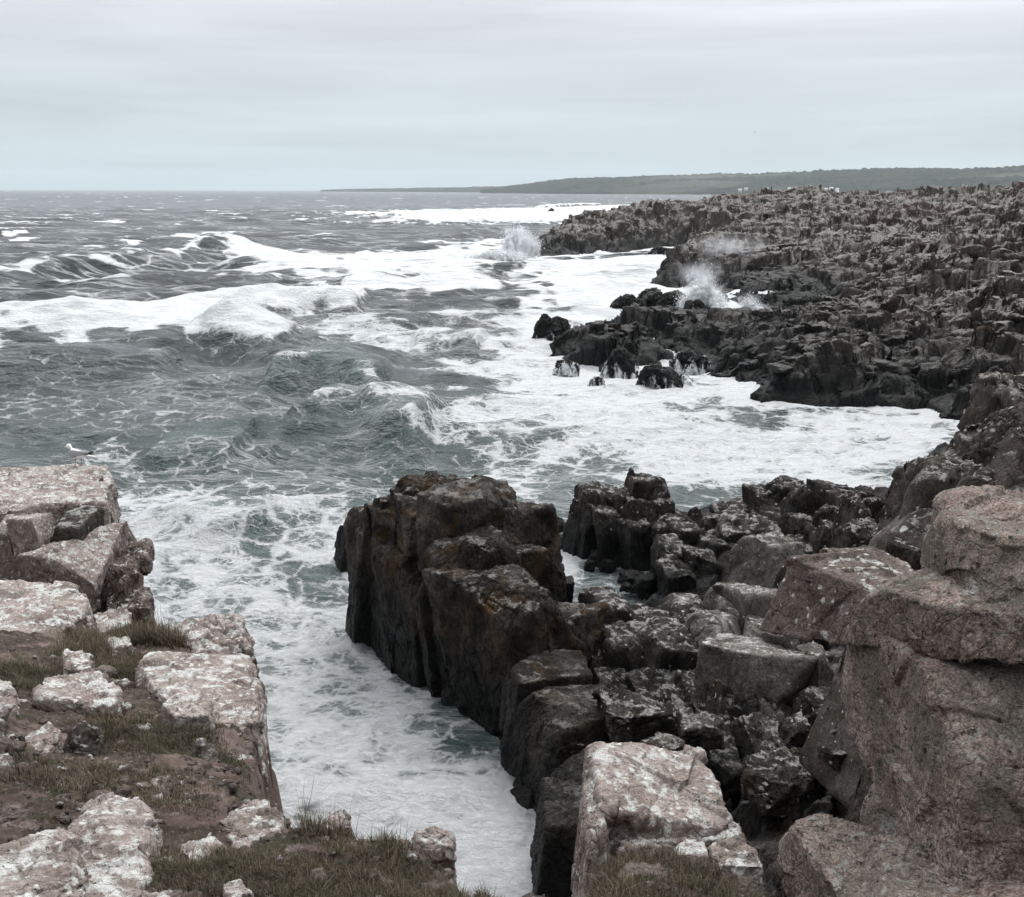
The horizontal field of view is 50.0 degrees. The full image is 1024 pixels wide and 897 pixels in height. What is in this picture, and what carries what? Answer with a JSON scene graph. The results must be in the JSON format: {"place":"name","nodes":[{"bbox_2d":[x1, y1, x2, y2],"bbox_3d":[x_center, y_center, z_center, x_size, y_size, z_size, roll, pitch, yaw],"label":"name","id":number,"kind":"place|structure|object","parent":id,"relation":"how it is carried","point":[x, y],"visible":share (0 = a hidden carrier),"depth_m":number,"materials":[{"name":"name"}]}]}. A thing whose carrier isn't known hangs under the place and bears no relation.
{"place":"outdoors","nodes":[
{"label":"outdoors","id":0,"kind":"place"},
{"bbox_2d":[0,630,756,896],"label":"clifftop ground","id":1,"kind":"structure","parent":0,"point":[46,811],"depth_m":5.10,"materials":[{"name":"green plant"}]},
{"bbox_2d":[0,703,16,780],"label":"rock","id":2,"kind":"object","parent":1,"relation":"on","point":[6,751],"visible":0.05,"depth_m":5.42,"materials":[{"name":"grey stone"}]},
{"bbox_2d":[0,680,19,715],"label":"stone","id":3,"kind":"object","parent":1,"relation":"on","point":[9,697],"visible":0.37,"depth_m":6.70,"materials":[{"name":"grey stone"}]},
{"bbox_2d":[0,512,56,581],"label":"cliff block","id":4,"kind":"structure","parent":1,"relation":"on","point":[19,534],"depth_m":16.40,"materials":[{"name":"grey stone"}]},
{"bbox_2d":[0,490,64,523],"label":"cliff ledge","id":5,"kind":"object","parent":1,"relation":"on","point":[22,503],"visible":0.27,"depth_m":17.10,"materials":[{"name":"grey stone"}]},
{"bbox_2d":[25,721,63,755],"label":"stone","id":6,"kind":"object","parent":1,"relation":"on","point":[50,733],"visible":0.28,"depth_m":6.00,"materials":[{"name":"grey stone"}]},
{"bbox_2d":[0,826,93,894],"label":"pale boulder","id":7,"kind":"object","parent":1,"relation":"on","point":[45,860],"visible":0.73,"depth_m":3.47,"materials":[{"name":"grey stone"}]},
{"bbox_2d":[0,579,93,633],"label":"flat boulder","id":8,"kind":"object","parent":1,"relation":"on","point":[28,607],"visible":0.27,"depth_m":10.82,"materials":[{"name":"grey stone"}]},
{"bbox_2d":[18,521,128,622],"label":"cliff block","id":9,"kind":"structure","parent":1,"relation":"on","point":[86,563],"depth_m":16.21,"materials":[{"name":"grey stone"}]},
{"bbox_2d":[50,505,112,542],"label":"cliff block","id":10,"kind":"structure","parent":9,"relation":"on","point":[80,522],"depth_m":16.66,"materials":[{"name":"grey stone"}]},
{"bbox_2d":[0,463,120,524],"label":"cliff block","id":11,"kind":"structure","parent":10,"relation":"on","point":[71,486],"depth_m":18.20,"materials":[{"name":"grey stone"}]},
{"bbox_2d":[65,444,95,466],"bbox_3d":[-7.455,0.107,18.954,0.510,0.398,0.172,-1,13,-6],"label":"gull","id":12,"kind":"object","parent":11,"relation":"on","point":[75,453],"visible":1,"depth_m":18.90,"materials":[{"name":"white"}]},
{"bbox_2d":[32,671,123,716],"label":"boulder","id":13,"kind":"object","parent":1,"relation":"on","point":[88,692],"visible":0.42,"depth_m":6.94,"materials":[{"name":"grey stone"}]},
{"bbox_2d":[61,648,95,674],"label":"stone","id":14,"kind":"object","parent":1,"relation":"on","point":[78,661],"visible":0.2,"depth_m":8.07,"materials":[{"name":"grey stone"}]},
{"bbox_2d":[59,720,106,755],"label":"pointed rock","id":15,"kind":"object","parent":1,"relation":"on","point":[85,736],"visible":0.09,"depth_m":5.85,"materials":[{"name":"grey stone"}]},
{"bbox_2d":[0,879,172,896],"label":"pale boulder","id":16,"kind":"object","parent":1,"relation":"on","point":[120,888],"visible":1,"depth_m":3.28,"materials":[{"name":"grey stone"}]},
{"bbox_2d":[90,606,131,634],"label":"stone","id":17,"kind":"object","parent":1,"relation":"on","point":[105,617],"visible":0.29,"depth_m":10.63,"materials":[{"name":"grey stone"}]},
{"bbox_2d":[67,792,163,857],"bbox_3d":[-1.470,1.620,4.071,0.391,0.638,0.813,-5,14,-19],"label":"pale boulder","id":18,"kind":"object","parent":1,"relation":"on","point":[107,817],"visible":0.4,"depth_m":4.04,"materials":[{"name":"grey stone"}]},
{"bbox_2d":[81,840,154,891],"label":"pale boulder","id":19,"kind":"object","parent":1,"relation":"on","point":[114,860],"visible":0.57,"depth_m":3.63,"materials":[{"name":"grey stone"}]},
{"bbox_2d":[102,636,134,652],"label":"stone","id":20,"kind":"object","parent":1,"relation":"on","point":[124,640],"visible":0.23,"depth_m":9.70,"materials":[{"name":"grey stone"}]},
{"bbox_2d":[99,477,155,628],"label":"cliff column","id":21,"kind":"structure","parent":1,"relation":"on","point":[123,585],"depth_m":16.49,"materials":[{"name":"grey stone"}]},
{"bbox_2d":[127,538,154,575],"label":"overhanging boulder","id":22,"kind":"object","parent":21,"relation":"attached to","point":[143,550],"visible":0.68,"depth_m":17.42,"materials":[{"name":"grey stone"}]},
{"bbox_2d":[152,775,192,801],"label":"boulder","id":23,"kind":"object","parent":1,"relation":"on","point":[161,784],"visible":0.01,"depth_m":5.15,"materials":[{"name":"grey stone"}]},
{"bbox_2d":[160,691,215,729],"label":"boulder","id":24,"kind":"object","parent":1,"relation":"on","point":[193,707],"visible":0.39,"depth_m":6.90,"materials":[{"name":"grey stone"}]},
{"bbox_2d":[180,832,225,861],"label":"stone","id":25,"kind":"object","parent":1,"relation":"on","point":[202,842],"visible":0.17,"depth_m":3.99,"materials":[{"name":"grey stone"}]},
{"bbox_2d":[135,651,276,807],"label":"cliff slab","id":26,"kind":"structure","parent":1,"relation":"on","point":[233,683],"depth_m":7.91,"materials":[{"name":"grey stone"}]},
{"bbox_2d":[192,737,221,762],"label":"boulder","id":27,"kind":"object","parent":1,"relation":"on","point":[202,747],"visible":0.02,"depth_m":5.95,"materials":[{"name":"grey stone"}]},
{"bbox_2d":[164,612,259,676],"bbox_3d":[-2.815,2.465,10.377,0.987,1.704,1.221,-4,14,-17],"label":"boulder","id":28,"kind":"object","parent":1,"relation":"on","point":[228,633],"visible":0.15,"depth_m":10.16,"materials":[{"name":"grey stone"}]},
{"bbox_2d":[223,879,253,896],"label":"stone","id":29,"kind":"object","parent":1,"relation":"on","point":[233,888],"visible":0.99,"depth_m":3.46,"materials":[{"name":"grey stone"}]},
{"bbox_2d":[219,799,286,850],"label":"boulder","id":30,"kind":"object","parent":1,"relation":"on","point":[249,821],"visible":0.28,"depth_m":4.56,"materials":[{"name":"grey stone"}]},
{"bbox_2d":[231,656,275,802],"bbox_3d":[-1.913,5.221,8.358,0.480,7.382,3.161,-3,14,-13],"label":"upright rock","id":31,"kind":"object","parent":1,"relation":"on","point":[248,747],"visible":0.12,"depth_m":6.93,"materials":[{"name":"brown stone"}]},
{"bbox_2d":[324,809,353,836],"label":"stone","id":32,"kind":"object","parent":1,"relation":"on","point":[344,816],"visible":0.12,"depth_m":4.48,"materials":[{"name":"grey stone"}]},
{"bbox_2d":[0,643,758,896],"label":"pebbles","id":33,"kind":"object","parent":1,"relation":"on","point":[9,812],"visible":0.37,"depth_m":4.56,"materials":[{"name":"grey stone"}]},
{"bbox_2d":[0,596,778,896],"bbox_3d":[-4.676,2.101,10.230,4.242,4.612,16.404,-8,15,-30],"label":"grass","id":34,"kind":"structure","parent":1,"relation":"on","point":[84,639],"depth_m":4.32,"materials":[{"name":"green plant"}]},
{"bbox_2d":[412,826,456,880],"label":"stone","id":35,"kind":"object","parent":1,"relation":"on","point":[434,835],"visible":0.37,"depth_m":4.47,"materials":[{"name":"grey stone"}]},
{"bbox_2d":[570,741,748,896],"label":"lichened block","id":36,"kind":"structure","parent":1,"relation":"on","point":[643,790],"depth_m":5.48,"materials":[{"name":"grey stone"}]},
{"bbox_2d":[671,839,708,859],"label":"stone","id":37,"kind":"object","parent":1,"relation":"on","point":[699,847],"visible":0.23,"depth_m":4.80,"materials":[{"name":"grey stone"}]},
{"bbox_2d":[707,837,763,896],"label":"stone","id":38,"kind":"object","parent":1,"relation":"on","point":[742,859],"visible":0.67,"depth_m":4.75,"materials":[{"name":"grey stone"}]},
{"bbox_2d":[817,742,846,770],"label":"boulder","id":39,"kind":"object","parent":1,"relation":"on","point":[830,755],"visible":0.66,"depth_m":20.50,"materials":[{"name":"grey stone"}]},
{"bbox_2d":[758,545,914,646],"bbox_3d":[2.953,1.265,8.882,1.244,0.764,1.648,-6,15,-24],"label":"granite boulder","id":40,"kind":"object","parent":1,"relation":"on","point":[823,593],"visible":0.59,"depth_m":8.80,"materials":[{"name":"grey stone"}]},
{"bbox_2d":[775,813,1023,896],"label":"granite boulder","id":41,"kind":"object","parent":1,"relation":"on","point":[824,855],"visible":0.84,"depth_m":4.80,"materials":[{"name":"grey stone"}]},
{"bbox_2d":[886,537,920,570],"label":"stone","id":42,"kind":"object","parent":1,"relation":"on","point":[905,551],"visible":0.11,"depth_m":14.77,"materials":[{"name":"grey stone"}]},
{"bbox_2d":[799,371,1023,823],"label":"grey cliff","id":43,"kind":"structure","parent":1,"relation":"on","point":[985,446],"depth_m":19.03,"materials":[{"name":"grey stone"}]},
{"bbox_2d":[840,485,1023,888],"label":"granite rock","id":44,"kind":"object","parent":1,"relation":"on","point":[932,691],"visible":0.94,"depth_m":4.79,"materials":[{"name":"grey stone"}]},
{"bbox_2d":[321,186,504,191],"bbox_3d":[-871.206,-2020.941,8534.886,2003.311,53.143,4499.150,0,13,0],"label":"hills","id":45,"kind":"structure","parent":0,"point":[455,189],"depth_m":7705.59,"materials":[{"name":"grey"}]},
{"bbox_2d":[0,190,959,896],"bbox_3d":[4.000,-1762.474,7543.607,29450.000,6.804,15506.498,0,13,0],"label":"sea","id":46,"kind":"structure","parent":0,"point":[250,400],"depth_m":69.20,"materials":[{"name":"liquid"}]},
{"bbox_2d":[333,525,347,571],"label":"wave washed rock","id":47,"kind":"object","parent":46,"relation":"in","point":[340,559],"visible":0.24,"depth_m":41.69,"materials":[{"name":"grey stone"}]},
{"bbox_2d":[343,470,639,896],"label":"sea stack","id":48,"kind":"object","parent":46,"relation":"in","point":[462,589],"visible":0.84,"depth_m":29.62,"materials":[{"name":"black stone"}]},
{"bbox_2d":[592,687,677,742],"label":"boulder","id":49,"kind":"object","parent":48,"relation":"on","point":[631,716],"visible":0.94,"depth_m":24.50,"materials":[{"name":"grey stone"}]},
{"bbox_2d":[460,248,536,261],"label":"foam","id":50,"kind":"object","parent":46,"relation":"on","point":[499,256],"visible":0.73,"depth_m":220.95,"materials":[{"name":"white"}]},
{"bbox_2d":[496,219,544,257],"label":"spray burst","id":51,"kind":"object","parent":46,"relation":"on","point":[527,245],"visible":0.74,"depth_m":237.19,"materials":[{"name":"white liquid"}]},
{"bbox_2d":[532,313,550,338],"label":"surf rock","id":52,"kind":"object","parent":46,"relation":"in","point":[542,326],"visible":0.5,"depth_m":101.28,"materials":[{"name":"black stone"}]},
{"bbox_2d":[544,316,570,340],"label":"surf rock","id":53,"kind":"object","parent":46,"relation":"in","point":[559,325],"visible":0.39,"depth_m":100.87,"materials":[{"name":"black stone"}]},
{"bbox_2d":[557,516,564,532],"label":"wet rock","id":54,"kind":"object","parent":46,"relation":"in","point":[561,523],"visible":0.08,"depth_m":45.71,"materials":[{"name":"grey stone"}]},
{"bbox_2d":[551,359,580,376],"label":"surf rock","id":55,"kind":"object","parent":46,"relation":"in","point":[567,368],"visible":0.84,"depth_m":88.05,"materials":[{"name":"grey stone"}]},
{"bbox_2d":[583,560,594,571],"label":"wet rock","id":56,"kind":"object","parent":46,"relation":"in","point":[589,565],"visible":1,"depth_m":41.80,"materials":[{"name":"black stone"}]},
{"bbox_2d":[589,548,600,566],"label":"wet rock","id":57,"kind":"object","parent":46,"relation":"in","point":[594,555],"visible":0.62,"depth_m":42.33,"materials":[{"name":"black stone"}]},
{"bbox_2d":[585,330,605,336],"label":"surf rock","id":58,"kind":"object","parent":46,"relation":"in","point":[599,332],"visible":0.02,"depth_m":95.03,"materials":[{"name":"black stone"}]},
{"bbox_2d":[587,376,604,385],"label":"surf rock","id":59,"kind":"object","parent":46,"relation":"in","point":[596,381],"visible":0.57,"depth_m":81.24,"materials":[{"name":"grey stone"}]},
{"bbox_2d":[598,559,616,572],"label":"wet rock","id":60,"kind":"object","parent":46,"relation":"in","point":[608,565],"visible":1,"depth_m":41.73,"materials":[{"name":"black stone"}]},
{"bbox_2d":[599,348,638,378],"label":"surf rock","id":61,"kind":"object","parent":46,"relation":"in","point":[620,363],"visible":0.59,"depth_m":84.49,"materials":[{"name":"black stone"}]},
{"bbox_2d":[619,582,632,592],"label":"wet rock","id":62,"kind":"object","parent":46,"relation":"in","point":[626,587],"visible":1,"depth_m":39.54,"materials":[{"name":"black stone"}]},
{"bbox_2d":[610,294,646,308],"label":"surf rock","id":63,"kind":"object","parent":46,"relation":"in","point":[620,301],"visible":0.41,"depth_m":128.69,"materials":[{"name":"black stone"}]},
{"bbox_2d":[617,568,644,584],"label":"wet rock","id":64,"kind":"object","parent":46,"relation":"in","point":[628,575],"visible":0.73,"depth_m":40.36,"materials":[{"name":"grey stone"}]},
{"bbox_2d":[637,287,662,306],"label":"surf rock","id":65,"kind":"object","parent":46,"relation":"in","point":[649,295],"visible":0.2,"depth_m":130.92,"materials":[{"name":"black stone"}]},
{"bbox_2d":[645,246,666,253],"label":"surf rock","id":66,"kind":"object","parent":46,"relation":"in","point":[659,250],"visible":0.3,"depth_m":239.99,"materials":[{"name":"black stone"}]},
{"bbox_2d":[635,363,683,388],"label":"surf rock","id":67,"kind":"object","parent":46,"relation":"in","point":[656,376],"visible":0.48,"depth_m":78.03,"materials":[{"name":"black stone"}]},
{"bbox_2d":[650,290,686,306],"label":"surf rock","id":68,"kind":"object","parent":46,"relation":"in","point":[665,299],"visible":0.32,"depth_m":128.96,"materials":[{"name":"black stone"}]},
{"bbox_2d":[679,374,692,384],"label":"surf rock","id":69,"kind":"object","parent":46,"relation":"in","point":[686,379],"visible":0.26,"depth_m":79.87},
{"bbox_2d":[668,349,710,375],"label":"surf rock","id":70,"kind":"object","parent":46,"relation":"in","point":[692,362],"visible":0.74,"depth_m":88.86,"materials":[{"name":"black stone"}]},
{"bbox_2d":[692,299,707,308],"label":"surf rock","id":71,"kind":"object","parent":46,"relation":"in","point":[699,303],"visible":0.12,"depth_m":121.16,"materials":[{"name":"black stone"}]},
{"bbox_2d":[673,262,730,307],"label":"spray burst","id":72,"kind":"object","parent":46,"relation":"on","point":[704,292],"visible":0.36,"depth_m":122.27,"materials":[{"name":"white liquid"}]},
{"bbox_2d":[715,292,728,301],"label":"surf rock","id":73,"kind":"object","parent":46,"relation":"in","point":[726,297],"visible":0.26,"depth_m":141.24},
{"bbox_2d":[731,292,768,310],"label":"spray burst","id":74,"kind":"object","parent":46,"relation":"on","point":[750,304],"visible":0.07,"depth_m":120.06,"materials":[{"name":"white liquid"}]},
{"bbox_2d":[533,181,1023,419],"bbox_3d":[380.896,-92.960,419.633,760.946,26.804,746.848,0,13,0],"label":"rocky coast","id":75,"kind":"structure","parent":46,"relation":"in","point":[691,233],"depth_m":122.20},
{"bbox_2d":[546,188,1023,399],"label":"boulder field","id":76,"kind":"structure","parent":75,"relation":"on","point":[979,253],"depth_m":100.16,"materials":[{"name":"black stone"}]},
{"bbox_2d":[813,638,845,650],"bbox_3d":[8.778,5.911,30.921,2.133,4.015,4.515,0,13,0],"label":"rock column","id":77,"kind":"object","parent":46,"relation":"in","point":[825,645],"visible":0.03,"depth_m":28.91,"materials":[{"name":"black stone"}]},
{"bbox_2d":[0,0,1023,190],"label":"sky","id":78,"kind":"structure","parent":0,"point":[220,95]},
{"bbox_2d":[441,442,948,896],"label":"cove floor","id":79,"kind":"structure","parent":0,"point":[763,838],"depth_m":22.76,"materials":[{"name":"black stone"}]},
{"bbox_2d":[562,481,620,567],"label":"rock pinnacle","id":80,"kind":"object","parent":79,"relation":"on","point":[591,522],"visible":0.67,"depth_m":42.87,"materials":[{"name":"grey stone"}]},
{"bbox_2d":[588,649,603,672],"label":"round boulder","id":81,"kind":"object","parent":79,"relation":"on","point":[597,662],"visible":0.12,"depth_m":29.44,"materials":[{"name":"grey stone"}]},
{"bbox_2d":[578,586,705,672],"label":"rock ridge","id":82,"kind":"object","parent":79,"relation":"on","point":[637,635],"visible":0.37,"depth_m":29.60,"materials":[{"name":"grey stone"}]},
{"bbox_2d":[630,572,657,594],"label":"wet rock","id":83,"kind":"object","parent":79,"relation":"on","point":[644,583],"visible":0.98,"depth_m":39.53,"materials":[{"name":"black stone"}]},
{"bbox_2d":[610,468,683,571],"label":"rock pinnacle","id":84,"kind":"object","parent":79,"relation":"on","point":[643,503],"visible":0.78,"depth_m":42.37,"materials":[{"name":"black stone"}]},
{"bbox_2d":[639,731,685,751],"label":"boulder","id":85,"kind":"object","parent":79,"relation":"on","point":[667,741],"visible":0.45,"depth_m":23.05,"materials":[{"name":"grey stone"}]},
{"bbox_2d":[650,506,734,595],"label":"rock ridge","id":86,"kind":"object","parent":79,"relation":"on","point":[687,550],"visible":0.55,"depth_m":39.21,"materials":[{"name":"grey stone"}]},
{"bbox_2d":[676,707,725,749],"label":"boulder","id":87,"kind":"object","parent":79,"relation":"on","point":[704,730],"visible":0.95,"depth_m":23.58,"materials":[{"name":"grey stone"}]},
{"bbox_2d":[591,666,828,810],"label":"broken slope","id":88,"kind":"structure","parent":79,"relation":"on","point":[751,726],"depth_m":26.20,"materials":[{"name":"grey stone"}]},
{"bbox_2d":[568,742,589,755],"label":"boulder","id":89,"kind":"object","parent":88,"relation":"on","point":[574,748],"visible":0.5,"depth_m":24.52,"materials":[{"name":"black stone"}]},
{"bbox_2d":[685,582,776,645],"bbox_3d":[6.435,5.888,30.301,3.604,4.617,4.705,0,13,0],"label":"crest rock","id":90,"kind":"object","parent":79,"relation":"on","point":[738,609],"visible":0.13,"depth_m":29.32,"materials":[{"name":"grey stone"}]},
{"bbox_2d":[707,497,777,543],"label":"leaning rock","id":91,"kind":"object","parent":79,"relation":"on","point":[737,519],"visible":0.23,"depth_m":40.89,"materials":[{"name":"grey stone"}]},
{"bbox_2d":[694,633,834,704],"bbox_3d":[6.189,5.857,27.425,3.153,2.295,1.611,12,18,41],"label":"cube boulder","id":92,"kind":"object","parent":79,"relation":"on","point":[743,668],"visible":0.64,"depth_m":26.74,"materials":[{"name":"grey stone"}]},
{"bbox_2d":[727,526,803,588],"bbox_3d":[8.306,4.231,35.764,1.811,3.251,2.559,-9,16,-33],"label":"boulder","id":93,"kind":"object","parent":79,"relation":"on","point":[758,559],"visible":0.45,"depth_m":35.30,"materials":[{"name":"grey stone"}]},
{"bbox_2d":[742,475,805,521],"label":"rock pinnacle","id":94,"kind":"object","parent":79,"relation":"on","point":[763,499],"visible":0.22,"depth_m":41.92,"materials":[{"name":"grey stone"}]},
{"bbox_2d":[773,565,786,588],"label":"boulder","id":95,"kind":"object","parent":79,"relation":"on","point":[780,575],"visible":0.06,"depth_m":32.73,"materials":[{"name":"grey stone"}]},
{"bbox_2d":[740,748,826,821],"bbox_3d":[5.461,6.752,22.171,1.698,0.943,1.711,0,13,0],"label":"boulder","id":96,"kind":"object","parent":79,"relation":"on","point":[777,783],"visible":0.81,"depth_m":21.74,"materials":[{"name":"grey stone"}]},
{"bbox_2d":[761,630,808,648],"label":"boulder","id":97,"kind":"object","parent":79,"relation":"on","point":[783,641],"visible":0.11,"depth_m":27.21,"materials":[{"name":"grey stone"}]},
{"bbox_2d":[778,711,812,748],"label":"boulder","id":98,"kind":"object","parent":79,"relation":"on","point":[794,729],"visible":0.58,"depth_m":23.46,"materials":[{"name":"grey stone"}]},
{"bbox_2d":[778,478,848,554],"bbox_3d":[10.630,3.698,39.465,2.439,4.602,5.253,5,14,19],"label":"rock pinnacle","id":99,"kind":"object","parent":79,"relation":"on","point":[800,505],"visible":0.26,"depth_m":39.91,"materials":[{"name":"grey stone"}]},
{"bbox_2d":[794,641,834,687],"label":"boulder","id":100,"kind":"object","parent":79,"relation":"on","point":[823,674],"visible":0.34,"depth_m":26.50,"materials":[{"name":"grey stone"}]},
{"bbox_2d":[807,704,821,724],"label":"boulder","id":101,"kind":"object","parent":79,"relation":"on","point":[811,718],"visible":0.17,"depth_m":23.04,"materials":[{"name":"black stone"}]},
{"bbox_2d":[812,488,874,553],"bbox_3d":[11.092,3.964,37.974,2.219,4.787,3.988,10,16,36],"label":"rock pinnacle","id":102,"kind":"object","parent":79,"relation":"on","point":[824,516],"visible":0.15,"depth_m":37.68,"materials":[{"name":"grey stone"}]},
{"bbox_2d":[830,493,884,547],"bbox_3d":[10.839,4.350,34.348,1.981,5.460,4.632,3,14,12],"label":"rock pillar","id":103,"kind":"object","parent":79,"relation":"on","point":[856,523],"visible":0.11,"depth_m":34.03,"materials":[{"name":"grey stone"}]},
{"bbox_2d":[481,165,1023,194],"bbox_3d":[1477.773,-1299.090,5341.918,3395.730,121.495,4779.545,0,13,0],"label":"hills","id":104,"kind":"structure","parent":0,"point":[880,180],"depth_m":4149.24,"materials":[{"name":"grey"}]}
]}

